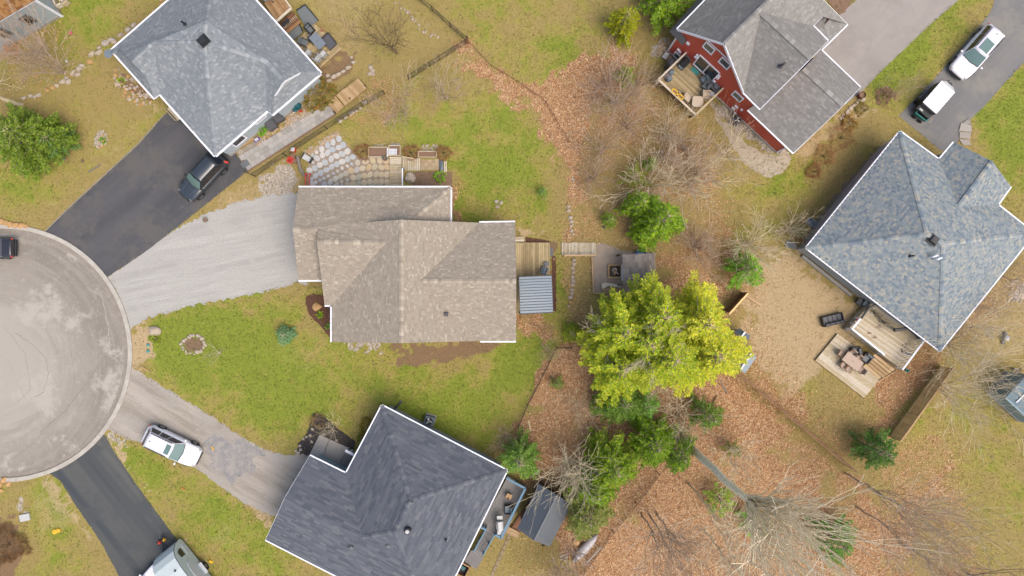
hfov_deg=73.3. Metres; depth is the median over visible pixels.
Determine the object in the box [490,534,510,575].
stepping slabs
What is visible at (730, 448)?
conifer tree
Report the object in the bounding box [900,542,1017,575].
bare sapling
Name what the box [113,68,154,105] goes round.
rock garden
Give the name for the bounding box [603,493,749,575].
bare sapling
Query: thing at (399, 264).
taupe roof house
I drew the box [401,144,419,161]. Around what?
twig shrub
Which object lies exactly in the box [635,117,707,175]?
bare shrub
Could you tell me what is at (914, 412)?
board fence
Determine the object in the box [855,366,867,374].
patio chair
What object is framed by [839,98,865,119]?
stone wall
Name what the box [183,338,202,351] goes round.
planting bed
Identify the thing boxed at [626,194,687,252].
conifer tree
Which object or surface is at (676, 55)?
window
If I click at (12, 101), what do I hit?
bare tree
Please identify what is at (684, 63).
barbecue grill
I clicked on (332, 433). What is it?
bare shrub
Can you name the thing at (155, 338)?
shrub
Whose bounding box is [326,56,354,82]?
stone edging
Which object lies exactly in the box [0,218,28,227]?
boulder group
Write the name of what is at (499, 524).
lounge chair
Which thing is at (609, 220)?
conifer tree
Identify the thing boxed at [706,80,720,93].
storage bench
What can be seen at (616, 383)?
yellow green conifer
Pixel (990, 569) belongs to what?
bare tree
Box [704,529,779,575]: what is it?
bare sapling
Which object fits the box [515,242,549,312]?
plank deck
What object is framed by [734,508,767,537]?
conifer tree
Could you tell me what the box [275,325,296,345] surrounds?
blue spruce
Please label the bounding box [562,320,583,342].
round cedar
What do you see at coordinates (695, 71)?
turquoise mat
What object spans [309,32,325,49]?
patio table
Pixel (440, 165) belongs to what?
slide ramp
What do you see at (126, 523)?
asphalt driveway
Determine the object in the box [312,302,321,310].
boulder
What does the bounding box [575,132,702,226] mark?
bare shrub
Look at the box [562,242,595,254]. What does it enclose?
boardwalk
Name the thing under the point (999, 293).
bare shrub
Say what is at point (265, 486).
brown gravel driveway
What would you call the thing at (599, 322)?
dead snag
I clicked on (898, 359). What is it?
deck
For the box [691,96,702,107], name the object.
patio table
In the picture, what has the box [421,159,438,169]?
tile landing
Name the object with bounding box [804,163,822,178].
twig shrub
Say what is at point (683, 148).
bare shrub
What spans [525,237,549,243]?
mulch bed
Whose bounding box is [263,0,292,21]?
tan wood deck
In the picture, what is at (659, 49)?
gravel bed
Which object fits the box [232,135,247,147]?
window
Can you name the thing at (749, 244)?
bare shrub
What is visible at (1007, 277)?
bare shrub
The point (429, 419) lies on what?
air conditioner
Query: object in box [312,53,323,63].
patio chair
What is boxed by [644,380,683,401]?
dead snag
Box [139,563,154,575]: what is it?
parked car
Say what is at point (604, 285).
live edge bench
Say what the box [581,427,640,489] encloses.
conifer tree
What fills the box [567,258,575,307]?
stone edging
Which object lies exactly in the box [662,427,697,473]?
conifer tree
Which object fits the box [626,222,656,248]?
conifer tree
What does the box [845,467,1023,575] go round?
bare sapling
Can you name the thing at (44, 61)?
bare tree
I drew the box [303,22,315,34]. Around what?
lounge chair
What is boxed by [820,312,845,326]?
outdoor sofa
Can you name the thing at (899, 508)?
bare sapling
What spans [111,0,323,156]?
blue grey roof house
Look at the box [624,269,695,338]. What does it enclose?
yellow green conifer
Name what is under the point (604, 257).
fire pit court
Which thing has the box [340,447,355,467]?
porch deck
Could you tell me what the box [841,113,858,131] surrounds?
shrub
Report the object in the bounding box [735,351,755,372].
play house
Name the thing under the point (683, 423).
bare shrub
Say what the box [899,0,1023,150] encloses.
grey asphalt driveway
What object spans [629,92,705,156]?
bare shrub
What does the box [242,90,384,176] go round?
fence
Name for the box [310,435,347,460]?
porch slab
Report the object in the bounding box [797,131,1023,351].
mottled roof house
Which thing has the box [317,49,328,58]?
patio chair
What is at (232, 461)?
grey gravel patch
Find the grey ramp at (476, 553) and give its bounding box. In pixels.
[464,530,494,568]
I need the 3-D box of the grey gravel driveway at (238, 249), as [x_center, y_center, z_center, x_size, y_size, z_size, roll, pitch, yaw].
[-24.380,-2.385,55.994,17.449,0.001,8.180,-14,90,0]
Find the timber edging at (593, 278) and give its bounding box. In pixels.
[591,258,605,293]
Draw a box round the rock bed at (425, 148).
[421,144,437,150]
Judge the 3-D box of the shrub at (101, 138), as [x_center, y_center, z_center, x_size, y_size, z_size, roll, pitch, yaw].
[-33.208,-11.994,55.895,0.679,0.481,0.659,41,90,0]
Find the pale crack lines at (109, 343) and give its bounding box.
[7,287,109,448]
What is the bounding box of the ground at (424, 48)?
[0,0,1023,575]
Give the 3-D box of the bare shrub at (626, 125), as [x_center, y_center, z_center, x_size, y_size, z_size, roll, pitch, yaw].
[9.750,-12.797,53.369,6.929,5.683,6.885,-28,90,0]
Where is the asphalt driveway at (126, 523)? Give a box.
[49,435,176,575]
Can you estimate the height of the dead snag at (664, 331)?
10.182 m
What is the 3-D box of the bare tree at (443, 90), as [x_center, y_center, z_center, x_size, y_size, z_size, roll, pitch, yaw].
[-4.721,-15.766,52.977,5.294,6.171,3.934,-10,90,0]
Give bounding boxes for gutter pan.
[0,229,127,477]
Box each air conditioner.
[423,412,436,426]
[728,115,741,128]
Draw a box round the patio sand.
[307,136,389,185]
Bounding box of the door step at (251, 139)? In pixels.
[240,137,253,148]
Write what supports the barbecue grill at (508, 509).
on the grey deck at (514, 486)
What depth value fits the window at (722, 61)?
50.51 m
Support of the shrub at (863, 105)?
on the ground at (424, 48)
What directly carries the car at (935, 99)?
on the grey asphalt driveway at (977, 90)
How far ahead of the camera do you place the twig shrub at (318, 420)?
55.68 m
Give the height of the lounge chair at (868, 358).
0.670 m
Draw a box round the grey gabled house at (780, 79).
[667,0,860,153]
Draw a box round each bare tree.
[0,1,90,91]
[0,71,23,106]
[200,346,220,364]
[330,2,412,66]
[357,61,419,135]
[413,50,485,109]
[510,432,630,534]
[542,385,605,440]
[690,445,948,575]
[707,435,767,501]
[922,330,1023,463]
[925,294,1023,401]
[934,549,1023,575]
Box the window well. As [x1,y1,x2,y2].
[457,561,470,575]
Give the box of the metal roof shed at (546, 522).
[517,481,569,545]
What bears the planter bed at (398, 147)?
on the ground at (424, 48)
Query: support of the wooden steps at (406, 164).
on the ground at (424, 48)
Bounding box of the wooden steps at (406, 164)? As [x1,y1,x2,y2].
[401,156,419,170]
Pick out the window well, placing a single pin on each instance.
(464, 569)
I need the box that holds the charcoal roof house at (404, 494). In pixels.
[265,404,507,575]
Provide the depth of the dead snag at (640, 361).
47.28 m
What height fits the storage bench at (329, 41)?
0.425 m
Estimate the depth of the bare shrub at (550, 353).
54.20 m
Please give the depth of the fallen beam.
55.84 m
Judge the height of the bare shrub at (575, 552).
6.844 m
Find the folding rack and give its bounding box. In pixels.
[305,173,310,185]
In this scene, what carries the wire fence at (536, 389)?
on the ground at (424, 48)
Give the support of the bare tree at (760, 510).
on the ground at (424, 48)
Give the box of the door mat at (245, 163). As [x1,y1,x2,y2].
[240,159,249,167]
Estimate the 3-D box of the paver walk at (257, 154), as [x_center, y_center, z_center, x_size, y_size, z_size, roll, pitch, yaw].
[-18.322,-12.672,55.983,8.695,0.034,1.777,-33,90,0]
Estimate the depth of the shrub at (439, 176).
55.70 m
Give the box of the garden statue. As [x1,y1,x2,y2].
[1001,332,1009,343]
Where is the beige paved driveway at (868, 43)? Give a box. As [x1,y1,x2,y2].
[815,0,957,103]
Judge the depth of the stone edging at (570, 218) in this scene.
55.90 m
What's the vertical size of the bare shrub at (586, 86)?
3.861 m
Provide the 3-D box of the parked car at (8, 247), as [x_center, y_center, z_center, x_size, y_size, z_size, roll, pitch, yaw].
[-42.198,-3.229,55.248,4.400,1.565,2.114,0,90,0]
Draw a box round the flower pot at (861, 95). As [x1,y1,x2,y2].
[857,91,865,98]
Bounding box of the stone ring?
[179,334,207,354]
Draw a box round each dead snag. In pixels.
[581,313,610,363]
[625,327,672,388]
[639,319,688,350]
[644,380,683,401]
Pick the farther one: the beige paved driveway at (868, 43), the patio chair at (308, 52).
the beige paved driveway at (868, 43)
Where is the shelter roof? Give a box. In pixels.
[616,252,653,285]
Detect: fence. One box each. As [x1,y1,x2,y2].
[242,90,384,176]
[407,39,466,79]
[419,0,465,39]
[469,42,569,142]
[518,348,556,428]
[581,472,659,574]
[724,292,748,313]
[736,372,856,471]
[889,364,955,441]
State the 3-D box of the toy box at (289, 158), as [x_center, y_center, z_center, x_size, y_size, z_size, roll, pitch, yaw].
[-17.958,-10.354,55.840,0.490,0.320,0.490,25,90,0]
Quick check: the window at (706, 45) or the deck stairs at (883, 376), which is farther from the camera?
the deck stairs at (883, 376)
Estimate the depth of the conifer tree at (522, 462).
53.35 m
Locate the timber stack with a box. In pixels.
[52,0,70,8]
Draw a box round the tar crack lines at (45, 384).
[6,330,107,458]
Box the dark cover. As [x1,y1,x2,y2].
[664,58,675,69]
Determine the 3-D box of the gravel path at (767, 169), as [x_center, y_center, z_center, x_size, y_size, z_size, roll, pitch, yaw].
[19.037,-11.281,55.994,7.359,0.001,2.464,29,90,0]
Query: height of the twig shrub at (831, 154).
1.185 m
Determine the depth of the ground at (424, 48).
56.00 m
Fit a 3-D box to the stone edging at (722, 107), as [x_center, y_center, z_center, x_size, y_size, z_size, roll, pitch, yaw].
[19.508,-12.825,55.974,7.120,0.158,0.697,36,90,0]
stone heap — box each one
[95,132,108,147]
[1004,278,1023,302]
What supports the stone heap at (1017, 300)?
on the ground at (424, 48)
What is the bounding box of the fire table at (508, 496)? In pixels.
[505,492,512,501]
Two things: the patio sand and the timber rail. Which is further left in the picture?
the patio sand
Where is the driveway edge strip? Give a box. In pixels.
[45,113,164,231]
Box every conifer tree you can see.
[496,426,541,479]
[535,186,547,200]
[549,375,564,389]
[560,474,615,540]
[564,450,619,507]
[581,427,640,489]
[588,380,646,424]
[600,211,617,229]
[612,65,635,89]
[613,189,652,222]
[616,159,651,190]
[625,412,680,468]
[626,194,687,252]
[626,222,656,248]
[634,0,694,35]
[637,391,661,420]
[641,157,656,173]
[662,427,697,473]
[687,392,724,433]
[703,482,735,517]
[719,438,741,457]
[722,245,764,289]
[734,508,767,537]
[804,514,858,567]
[849,427,898,469]
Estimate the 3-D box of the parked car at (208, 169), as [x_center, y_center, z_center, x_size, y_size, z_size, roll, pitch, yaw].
[-24.868,-8.986,55.148,2.174,1.765,4.600,43,90,0]
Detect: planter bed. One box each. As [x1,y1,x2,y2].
[368,147,387,157]
[388,145,400,156]
[418,151,436,157]
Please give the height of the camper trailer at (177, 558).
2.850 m
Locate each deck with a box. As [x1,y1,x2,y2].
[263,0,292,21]
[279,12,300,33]
[296,24,341,67]
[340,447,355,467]
[480,475,526,538]
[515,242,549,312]
[655,52,723,117]
[814,333,882,397]
[842,303,924,369]
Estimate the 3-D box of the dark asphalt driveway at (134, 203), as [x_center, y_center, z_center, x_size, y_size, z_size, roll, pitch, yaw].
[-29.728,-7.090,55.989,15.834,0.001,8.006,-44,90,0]
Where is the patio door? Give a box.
[693,54,719,80]
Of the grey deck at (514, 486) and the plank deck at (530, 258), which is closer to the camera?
the grey deck at (514, 486)
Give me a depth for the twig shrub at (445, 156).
55.62 m
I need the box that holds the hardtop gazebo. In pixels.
[518,275,552,313]
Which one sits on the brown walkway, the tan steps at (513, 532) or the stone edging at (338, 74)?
the tan steps at (513, 532)
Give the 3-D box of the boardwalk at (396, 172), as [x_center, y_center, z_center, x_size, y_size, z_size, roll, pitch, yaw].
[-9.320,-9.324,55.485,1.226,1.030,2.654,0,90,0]
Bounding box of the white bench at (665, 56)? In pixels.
[662,52,668,60]
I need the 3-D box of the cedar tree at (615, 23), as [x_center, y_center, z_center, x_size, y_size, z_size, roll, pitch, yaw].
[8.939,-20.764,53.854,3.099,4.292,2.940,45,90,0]
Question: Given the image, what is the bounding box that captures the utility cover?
[19,513,30,521]
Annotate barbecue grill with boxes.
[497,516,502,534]
[678,56,690,70]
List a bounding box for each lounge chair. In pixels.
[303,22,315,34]
[387,149,396,155]
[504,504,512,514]
[540,266,548,274]
[699,74,710,83]
[700,80,712,89]
[701,90,710,99]
[849,346,862,355]
[860,351,874,363]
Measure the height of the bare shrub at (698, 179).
6.490 m
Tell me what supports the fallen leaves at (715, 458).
on the ground at (424, 48)
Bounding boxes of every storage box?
[264,118,278,131]
[272,113,285,123]
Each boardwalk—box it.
[390,157,404,185]
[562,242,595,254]
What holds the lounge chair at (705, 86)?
on the raised deck at (685, 80)
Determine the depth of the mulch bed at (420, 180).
55.94 m
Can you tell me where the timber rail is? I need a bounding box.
[564,254,596,255]
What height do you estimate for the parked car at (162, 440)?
1.735 m
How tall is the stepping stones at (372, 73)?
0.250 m
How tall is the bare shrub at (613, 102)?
6.544 m
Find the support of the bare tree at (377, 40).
on the ground at (424, 48)
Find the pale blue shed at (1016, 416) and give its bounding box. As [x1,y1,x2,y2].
[985,371,1023,422]
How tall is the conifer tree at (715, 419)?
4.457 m
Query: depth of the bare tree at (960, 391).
51.48 m
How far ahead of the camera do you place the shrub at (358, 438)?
55.62 m
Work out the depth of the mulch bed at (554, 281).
55.95 m
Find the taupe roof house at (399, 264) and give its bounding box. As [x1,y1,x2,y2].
[293,186,515,342]
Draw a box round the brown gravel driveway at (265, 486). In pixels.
[108,366,309,515]
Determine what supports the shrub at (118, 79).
on the ground at (424, 48)
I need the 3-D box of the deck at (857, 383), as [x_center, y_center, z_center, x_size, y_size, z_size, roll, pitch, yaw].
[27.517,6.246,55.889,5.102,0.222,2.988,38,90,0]
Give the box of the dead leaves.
[867,324,909,352]
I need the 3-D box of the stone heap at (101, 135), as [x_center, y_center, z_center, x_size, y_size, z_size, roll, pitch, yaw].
[-33.297,-12.094,55.974,1.217,0.156,1.091,-42,90,0]
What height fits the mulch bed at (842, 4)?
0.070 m
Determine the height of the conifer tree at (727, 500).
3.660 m
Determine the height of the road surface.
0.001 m
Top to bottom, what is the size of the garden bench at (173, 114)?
0.795 m
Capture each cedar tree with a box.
[0,101,80,181]
[36,128,80,160]
[602,5,642,49]
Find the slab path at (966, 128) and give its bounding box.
[959,119,971,144]
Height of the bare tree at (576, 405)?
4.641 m
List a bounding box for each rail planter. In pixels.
[671,88,679,95]
[676,93,683,100]
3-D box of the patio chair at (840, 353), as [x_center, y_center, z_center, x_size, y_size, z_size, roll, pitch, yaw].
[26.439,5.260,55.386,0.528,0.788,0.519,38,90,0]
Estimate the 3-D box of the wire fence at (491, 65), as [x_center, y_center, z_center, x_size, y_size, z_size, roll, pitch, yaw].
[0.939,-16.176,55.761,11.440,0.482,1.059,44,90,0]
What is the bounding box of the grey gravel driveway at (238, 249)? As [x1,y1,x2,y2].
[108,192,307,329]
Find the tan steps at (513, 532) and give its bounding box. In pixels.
[506,527,519,537]
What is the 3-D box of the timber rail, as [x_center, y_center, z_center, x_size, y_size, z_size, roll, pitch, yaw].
[5.496,-2.623,55.635,2.598,0.730,0.130,0,90,0]
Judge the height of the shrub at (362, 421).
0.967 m
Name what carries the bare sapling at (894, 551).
on the ground at (424, 48)
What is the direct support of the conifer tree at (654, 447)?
on the ground at (424, 48)
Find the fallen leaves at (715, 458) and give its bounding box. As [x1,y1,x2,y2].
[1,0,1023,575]
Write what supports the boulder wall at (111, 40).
on the ground at (424, 48)
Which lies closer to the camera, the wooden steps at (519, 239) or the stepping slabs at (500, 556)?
the wooden steps at (519, 239)
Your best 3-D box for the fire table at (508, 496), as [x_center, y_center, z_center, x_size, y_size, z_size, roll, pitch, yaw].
[-0.308,16.719,54.983,0.460,0.515,0.710,25,90,0]
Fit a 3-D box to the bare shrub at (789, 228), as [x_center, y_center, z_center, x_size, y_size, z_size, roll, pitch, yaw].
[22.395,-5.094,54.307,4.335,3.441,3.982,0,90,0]
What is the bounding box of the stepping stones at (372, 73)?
[367,65,374,75]
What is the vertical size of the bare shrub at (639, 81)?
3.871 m
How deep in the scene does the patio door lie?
53.20 m
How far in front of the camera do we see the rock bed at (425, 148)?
55.94 m
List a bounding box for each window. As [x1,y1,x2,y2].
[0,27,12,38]
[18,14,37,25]
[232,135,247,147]
[673,51,680,59]
[702,41,715,54]
[718,56,730,69]
[731,90,743,102]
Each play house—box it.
[731,328,749,342]
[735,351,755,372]
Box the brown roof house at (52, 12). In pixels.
[0,0,63,51]
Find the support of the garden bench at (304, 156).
on the ground at (424, 48)
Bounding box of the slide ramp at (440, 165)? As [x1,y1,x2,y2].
[439,160,442,170]
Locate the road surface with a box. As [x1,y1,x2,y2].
[0,233,123,472]
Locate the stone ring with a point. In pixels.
(189, 336)
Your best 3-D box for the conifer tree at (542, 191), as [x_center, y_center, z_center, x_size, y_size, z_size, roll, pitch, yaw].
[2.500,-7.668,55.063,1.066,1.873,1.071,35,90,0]
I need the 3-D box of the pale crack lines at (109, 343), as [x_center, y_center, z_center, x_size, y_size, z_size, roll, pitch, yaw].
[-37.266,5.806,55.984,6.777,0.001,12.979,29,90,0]
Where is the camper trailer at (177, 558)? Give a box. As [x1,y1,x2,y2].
[153,534,210,575]
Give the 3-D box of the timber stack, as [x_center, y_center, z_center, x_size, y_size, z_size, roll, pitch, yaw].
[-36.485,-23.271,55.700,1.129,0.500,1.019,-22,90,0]
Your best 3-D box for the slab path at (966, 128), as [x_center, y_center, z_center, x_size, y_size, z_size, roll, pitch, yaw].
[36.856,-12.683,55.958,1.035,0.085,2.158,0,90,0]
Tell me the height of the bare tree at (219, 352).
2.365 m
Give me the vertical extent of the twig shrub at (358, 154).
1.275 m
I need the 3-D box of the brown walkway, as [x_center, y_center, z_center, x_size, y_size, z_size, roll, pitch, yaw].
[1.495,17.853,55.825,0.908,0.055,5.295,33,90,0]
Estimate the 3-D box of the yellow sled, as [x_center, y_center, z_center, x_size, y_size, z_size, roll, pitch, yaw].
[-37.018,19.762,55.920,0.690,0.160,0.400,-20,90,0]
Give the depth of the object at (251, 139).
55.83 m
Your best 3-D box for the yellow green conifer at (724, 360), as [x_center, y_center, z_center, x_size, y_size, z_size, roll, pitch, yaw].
[14.228,5.388,51.189,6.183,9.622,6.918,21,90,0]
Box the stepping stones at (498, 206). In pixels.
[494,200,502,208]
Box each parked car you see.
[0,237,17,258]
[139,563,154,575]
[141,425,202,466]
[178,152,229,201]
[948,23,1004,80]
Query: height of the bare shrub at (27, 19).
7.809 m
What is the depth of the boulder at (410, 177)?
55.70 m
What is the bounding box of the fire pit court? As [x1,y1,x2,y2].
[592,243,655,293]
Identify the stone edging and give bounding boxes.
[294,425,337,455]
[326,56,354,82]
[394,1,438,38]
[566,205,573,235]
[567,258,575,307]
[715,106,787,154]
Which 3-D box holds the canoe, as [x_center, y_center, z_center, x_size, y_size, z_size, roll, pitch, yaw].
[6.124,21.249,55.690,1.342,0.620,3.100,42,90,0]
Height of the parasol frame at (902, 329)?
1.710 m
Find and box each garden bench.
[164,107,180,121]
[300,152,313,163]
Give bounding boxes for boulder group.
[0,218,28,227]
[0,477,11,492]
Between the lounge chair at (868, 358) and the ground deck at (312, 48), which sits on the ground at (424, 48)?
the ground deck at (312, 48)
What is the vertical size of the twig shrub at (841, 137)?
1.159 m
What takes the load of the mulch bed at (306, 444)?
on the ground at (424, 48)
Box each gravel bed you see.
[257,102,323,145]
[303,130,339,155]
[656,38,675,60]
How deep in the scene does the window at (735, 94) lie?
53.14 m
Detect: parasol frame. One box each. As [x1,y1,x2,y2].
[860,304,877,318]
[893,327,919,338]
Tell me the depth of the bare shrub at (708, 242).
53.56 m
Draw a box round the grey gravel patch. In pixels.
[202,433,265,485]
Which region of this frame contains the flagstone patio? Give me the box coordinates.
[306,136,389,185]
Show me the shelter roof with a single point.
(641, 265)
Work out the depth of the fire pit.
55.71 m
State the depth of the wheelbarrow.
55.58 m
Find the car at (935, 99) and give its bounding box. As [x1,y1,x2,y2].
[913,80,954,119]
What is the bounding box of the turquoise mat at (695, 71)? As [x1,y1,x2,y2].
[691,67,699,75]
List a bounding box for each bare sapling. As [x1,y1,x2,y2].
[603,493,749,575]
[611,512,725,575]
[645,513,716,575]
[669,483,809,575]
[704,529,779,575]
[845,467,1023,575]
[855,500,990,575]
[869,472,1023,575]
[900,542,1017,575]
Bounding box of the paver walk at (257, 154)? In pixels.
[237,105,333,169]
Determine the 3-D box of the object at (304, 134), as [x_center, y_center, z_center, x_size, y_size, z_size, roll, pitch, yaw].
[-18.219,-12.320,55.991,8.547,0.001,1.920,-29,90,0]
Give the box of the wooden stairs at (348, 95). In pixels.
[328,79,366,113]
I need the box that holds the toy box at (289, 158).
[286,156,293,163]
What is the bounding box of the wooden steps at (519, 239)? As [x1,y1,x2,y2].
[515,237,523,241]
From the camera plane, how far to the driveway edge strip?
55.97 m
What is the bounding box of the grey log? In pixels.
[296,156,304,176]
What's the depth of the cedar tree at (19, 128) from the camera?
53.43 m
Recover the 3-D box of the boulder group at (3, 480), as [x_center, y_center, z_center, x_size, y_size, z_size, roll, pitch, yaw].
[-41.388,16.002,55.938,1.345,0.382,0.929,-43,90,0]
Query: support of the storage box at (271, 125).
on the ground at (424, 48)
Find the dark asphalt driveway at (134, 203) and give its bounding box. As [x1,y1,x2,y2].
[46,111,247,276]
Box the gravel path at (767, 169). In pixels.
[714,115,790,177]
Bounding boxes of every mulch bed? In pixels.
[297,413,355,455]
[305,293,329,336]
[412,171,452,186]
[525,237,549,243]
[552,256,555,310]
[827,0,852,14]
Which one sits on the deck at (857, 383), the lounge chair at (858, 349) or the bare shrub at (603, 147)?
the lounge chair at (858, 349)
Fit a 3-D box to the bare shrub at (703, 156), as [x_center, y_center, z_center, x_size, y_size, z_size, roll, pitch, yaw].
[14.882,-9.552,51.857,6.827,8.320,7.262,0,90,0]
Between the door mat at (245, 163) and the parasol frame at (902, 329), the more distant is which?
the door mat at (245, 163)
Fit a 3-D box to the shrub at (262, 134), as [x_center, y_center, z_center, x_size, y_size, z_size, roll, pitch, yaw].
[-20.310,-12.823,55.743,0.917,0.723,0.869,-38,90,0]
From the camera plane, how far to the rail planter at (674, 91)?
53.62 m
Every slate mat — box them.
[288,24,303,39]
[296,4,317,25]
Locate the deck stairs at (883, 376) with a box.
[863,353,896,380]
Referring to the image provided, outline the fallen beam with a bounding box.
[746,296,761,305]
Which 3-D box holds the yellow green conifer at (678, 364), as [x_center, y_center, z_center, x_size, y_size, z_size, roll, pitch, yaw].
[11.101,4.584,50.644,7.447,10.712,6.805,0,90,0]
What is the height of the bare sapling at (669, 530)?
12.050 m
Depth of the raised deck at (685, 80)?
54.70 m
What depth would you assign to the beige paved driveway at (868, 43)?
55.99 m
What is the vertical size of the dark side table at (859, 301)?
0.480 m
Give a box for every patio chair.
[297,36,309,47]
[304,48,313,58]
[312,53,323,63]
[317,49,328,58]
[683,91,692,102]
[836,349,844,357]
[837,361,847,369]
[845,365,852,373]
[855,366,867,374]
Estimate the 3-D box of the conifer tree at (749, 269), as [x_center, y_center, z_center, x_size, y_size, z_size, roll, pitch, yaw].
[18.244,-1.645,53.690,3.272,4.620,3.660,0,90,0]
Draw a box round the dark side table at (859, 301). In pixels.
[855,298,863,305]
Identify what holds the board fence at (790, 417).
on the ground at (424, 48)
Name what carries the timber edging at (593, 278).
on the ground at (424, 48)
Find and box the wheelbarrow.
[291,103,301,114]
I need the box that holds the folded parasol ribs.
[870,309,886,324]
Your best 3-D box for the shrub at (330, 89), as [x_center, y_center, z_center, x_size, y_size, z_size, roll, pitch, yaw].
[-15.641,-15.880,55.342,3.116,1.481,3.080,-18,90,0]
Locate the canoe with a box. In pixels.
[572,534,601,564]
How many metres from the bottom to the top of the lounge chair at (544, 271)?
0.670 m
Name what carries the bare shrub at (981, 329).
on the ground at (424, 48)
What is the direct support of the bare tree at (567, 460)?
on the ground at (424, 48)
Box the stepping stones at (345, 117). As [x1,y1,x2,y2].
[338,100,367,122]
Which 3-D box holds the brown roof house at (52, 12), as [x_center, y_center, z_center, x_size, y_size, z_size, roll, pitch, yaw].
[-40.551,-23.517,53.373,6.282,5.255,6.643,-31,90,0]
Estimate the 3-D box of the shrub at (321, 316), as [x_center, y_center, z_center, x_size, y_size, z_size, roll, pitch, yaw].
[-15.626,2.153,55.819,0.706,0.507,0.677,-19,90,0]
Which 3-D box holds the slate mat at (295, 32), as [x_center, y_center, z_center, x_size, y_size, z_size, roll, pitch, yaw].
[-17.555,-20.820,55.703,1.397,0.085,0.958,-40,90,0]
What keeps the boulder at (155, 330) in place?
on the ground at (424, 48)
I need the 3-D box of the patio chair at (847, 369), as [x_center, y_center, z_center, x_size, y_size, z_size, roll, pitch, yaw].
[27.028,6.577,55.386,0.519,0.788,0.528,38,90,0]
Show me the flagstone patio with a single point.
(370, 174)
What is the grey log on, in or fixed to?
on the ground at (424, 48)
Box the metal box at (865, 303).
[861,300,868,306]
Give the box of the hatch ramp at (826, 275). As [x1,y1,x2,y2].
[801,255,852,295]
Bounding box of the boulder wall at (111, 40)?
[21,22,136,99]
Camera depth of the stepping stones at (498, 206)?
55.89 m
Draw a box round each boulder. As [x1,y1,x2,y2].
[149,326,161,335]
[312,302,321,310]
[405,172,415,183]
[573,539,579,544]
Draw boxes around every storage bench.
[322,32,336,50]
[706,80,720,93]
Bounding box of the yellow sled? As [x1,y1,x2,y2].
[52,528,60,533]
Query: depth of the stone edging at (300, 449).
55.91 m
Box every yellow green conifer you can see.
[575,287,644,360]
[578,339,645,407]
[609,314,670,374]
[611,307,706,394]
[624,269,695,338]
[667,270,733,356]
[670,325,753,397]
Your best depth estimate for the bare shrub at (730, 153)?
54.10 m
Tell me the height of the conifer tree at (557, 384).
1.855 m
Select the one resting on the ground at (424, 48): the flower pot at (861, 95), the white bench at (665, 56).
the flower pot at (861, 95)
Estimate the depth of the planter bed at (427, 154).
55.74 m
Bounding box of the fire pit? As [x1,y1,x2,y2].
[608,264,621,277]
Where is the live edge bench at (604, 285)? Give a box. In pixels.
[602,283,621,290]
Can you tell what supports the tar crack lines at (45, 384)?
on the road surface
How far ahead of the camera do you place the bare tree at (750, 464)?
52.73 m
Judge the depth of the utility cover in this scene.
55.84 m
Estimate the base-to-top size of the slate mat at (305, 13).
0.105 m
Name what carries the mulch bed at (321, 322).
on the ground at (424, 48)
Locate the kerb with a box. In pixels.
[0,225,132,481]
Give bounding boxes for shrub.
[0,0,62,86]
[0,522,32,566]
[2,40,20,56]
[98,136,106,144]
[116,77,126,86]
[149,334,160,344]
[258,127,266,136]
[303,77,339,113]
[308,412,325,427]
[313,409,339,439]
[315,310,323,318]
[353,142,369,161]
[356,431,365,442]
[358,416,371,434]
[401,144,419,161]
[433,171,446,184]
[434,145,452,160]
[489,427,527,463]
[517,553,581,575]
[536,336,568,368]
[544,517,608,575]
[558,96,641,179]
[563,36,676,129]
[573,138,626,197]
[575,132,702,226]
[576,62,623,121]
[589,71,674,162]
[619,52,676,98]
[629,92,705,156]
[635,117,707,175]
[650,390,741,452]
[652,132,764,222]
[663,111,723,181]
[666,109,753,203]
[671,206,735,292]
[705,98,765,186]
[716,203,797,286]
[774,200,825,245]
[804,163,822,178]
[813,143,835,164]
[829,124,856,152]
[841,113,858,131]
[854,100,869,116]
[874,87,894,106]
[881,67,931,101]
[953,292,1022,357]
[973,273,1021,330]
[994,251,1023,297]
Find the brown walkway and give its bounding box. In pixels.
[511,479,552,531]
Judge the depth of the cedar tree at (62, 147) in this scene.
54.38 m
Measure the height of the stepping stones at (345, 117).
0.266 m
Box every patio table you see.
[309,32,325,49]
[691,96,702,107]
[841,351,863,370]
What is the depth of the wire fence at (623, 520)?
55.42 m

